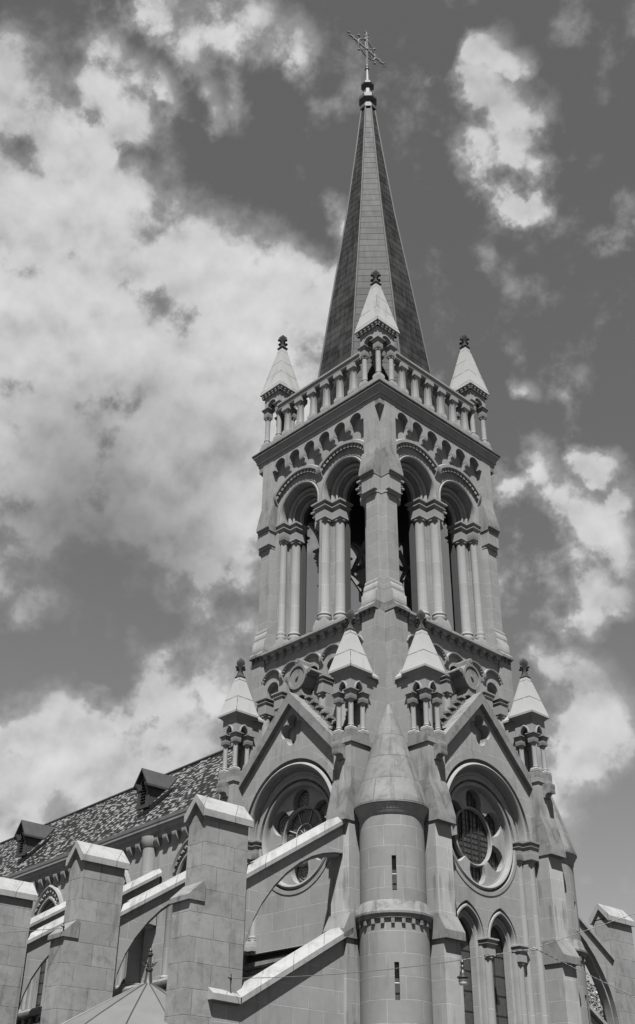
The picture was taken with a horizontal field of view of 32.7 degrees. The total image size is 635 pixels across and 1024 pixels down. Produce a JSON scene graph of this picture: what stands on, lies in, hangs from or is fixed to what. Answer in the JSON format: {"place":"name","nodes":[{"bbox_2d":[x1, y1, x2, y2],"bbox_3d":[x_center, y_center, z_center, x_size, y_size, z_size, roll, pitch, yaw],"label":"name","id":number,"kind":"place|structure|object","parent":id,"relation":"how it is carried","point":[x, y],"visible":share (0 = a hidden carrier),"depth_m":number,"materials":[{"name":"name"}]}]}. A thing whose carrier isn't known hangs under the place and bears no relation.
{"place":"outdoors","nodes":[
{"label":"outdoors","id":0,"kind":"place"},
{"bbox_2d":[0,0,634,1018],"label":"sky","id":1,"kind":"structure","parent":0,"point":[175,175],"materials":[{"name":"grey"}]},
{"bbox_2d":[233,960,459,978],"bbox_3d":[0.717,14.495,34.151,8.673,0.221,0.020,-20,-37,29],"label":"steel cable","id":2,"kind":"object","parent":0,"point":[354,972],"visible":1,"depth_m":33.81,"materials":[{"name":"grey metal"}]},
{"bbox_2d":[457,958,468,985],"bbox_3d":[4.278,13.539,31.840,0.370,0.760,0.370,27,-40,-36],"label":"street lamp","id":3,"kind":"object","parent":2,"relation":"hanging from","point":[462,977],"visible":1,"depth_m":31.66,"materials":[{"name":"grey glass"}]},
{"bbox_3d":[6.415,12.934,31.994,0.220,0.127,0.219,27,-40,-36],"label":"cord knot","id":4,"kind":"object","parent":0,"visible":0},
{"bbox_2d":[463,948,532,959],"bbox_3d":[5.326,13.096,32.005,2.097,0.322,0.028,-2,-32,5],"label":"bulb cord","id":5,"kind":"object","parent":4,"relation":"hanging from","point":[497,954],"visible":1,"depth_m":32.00,"materials":[{"name":"rubber"}]},
{"bbox_2d":[535,913,634,947],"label":"bulb cord","id":6,"kind":"object","parent":4,"relation":"attached to","point":[585,930],"visible":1,"depth_m":31.99,"materials":[{"name":"rubber"}]},
{"bbox_2d":[537,949,634,997],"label":"bulb cord","id":7,"kind":"object","parent":4,"relation":"hanging from","point":[586,973],"visible":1,"depth_m":31.99,"materials":[{"name":"rubber"}]},
{"label":"ground","id":8,"kind":"structure","parent":0,"visible":0},
{"bbox_2d":[0,31,634,1023],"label":"church","id":9,"kind":"structure","parent":8,"relation":"on","point":[372,789],"depth_m":48.37,"materials":[{"name":"stone"}]},
{"bbox_2d":[21,885,63,1010],"bbox_3d":[-14.865,23.895,59.404,0.820,6.532,3.480,27,-40,-36],"label":"clerestory window","id":10,"kind":"structure","parent":9,"relation":"in","point":[37,987],"depth_m":59.35,"materials":[{"name":"stone"}]},
{"bbox_2d":[113,870,130,989],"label":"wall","id":11,"kind":"structure","parent":9,"relation":"in","point":[126,877],"depth_m":55.74,"materials":[{"name":"stone"}]},
{"bbox_2d":[168,839,187,879],"bbox_3d":[-6.037,18.622,51.598,0.520,6.389,3.480,27,-40,-36],"label":"clerestory window","id":12,"kind":"structure","parent":9,"relation":"in","point":[181,851],"depth_m":53.19,"materials":[{"name":"stone"}]},
{"bbox_2d":[259,775,329,894],"bbox_3d":[-0.699,14.015,46.841,0.710,5.040,5.040,27,-40,-36],"label":"rose window","id":13,"kind":"structure","parent":9,"relation":"in","point":[302,806],"depth_m":47.56,"materials":[{"name":"stone"}]},
{"bbox_2d":[456,901,488,1023],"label":"lancet window","id":14,"kind":"structure","parent":9,"relation":"in","point":[475,993],"depth_m":43.50,"materials":[{"name":"stone"}]},
{"bbox_2d":[449,776,516,895],"bbox_3d":[6.787,13.996,46.672,5.040,5.040,0.710,27,-40,-36],"label":"rose window","id":15,"kind":"structure","parent":9,"relation":"in","point":[482,846],"depth_m":47.11,"materials":[{"name":"stone"}]},
{"bbox_2d":[488,909,522,1023],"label":"lancet window","id":16,"kind":"structure","parent":9,"relation":"in","point":[508,1006],"depth_m":44.75,"materials":[{"name":"stone"}]},
{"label":"cable hook","id":17,"kind":"object","parent":9,"relation":"attached to","visible":0},
{"bbox_2d":[2,928,60,932],"bbox_3d":[-13.668,16.261,41.644,7.843,0.373,0.022,-3,-32,5],"label":"steel cable","id":18,"kind":"object","parent":17,"relation":"attached to","point":[31,930],"visible":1,"depth_m":41.42,"materials":[{"name":"grey metal"}]},
{"bbox_2d":[586,973,602,1016],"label":"tree","id":19,"kind":"object","parent":8,"relation":"on","point":[592,1003],"visible":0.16,"depth_m":84.89,"materials":[{"name":"grey plant"}]}
]}

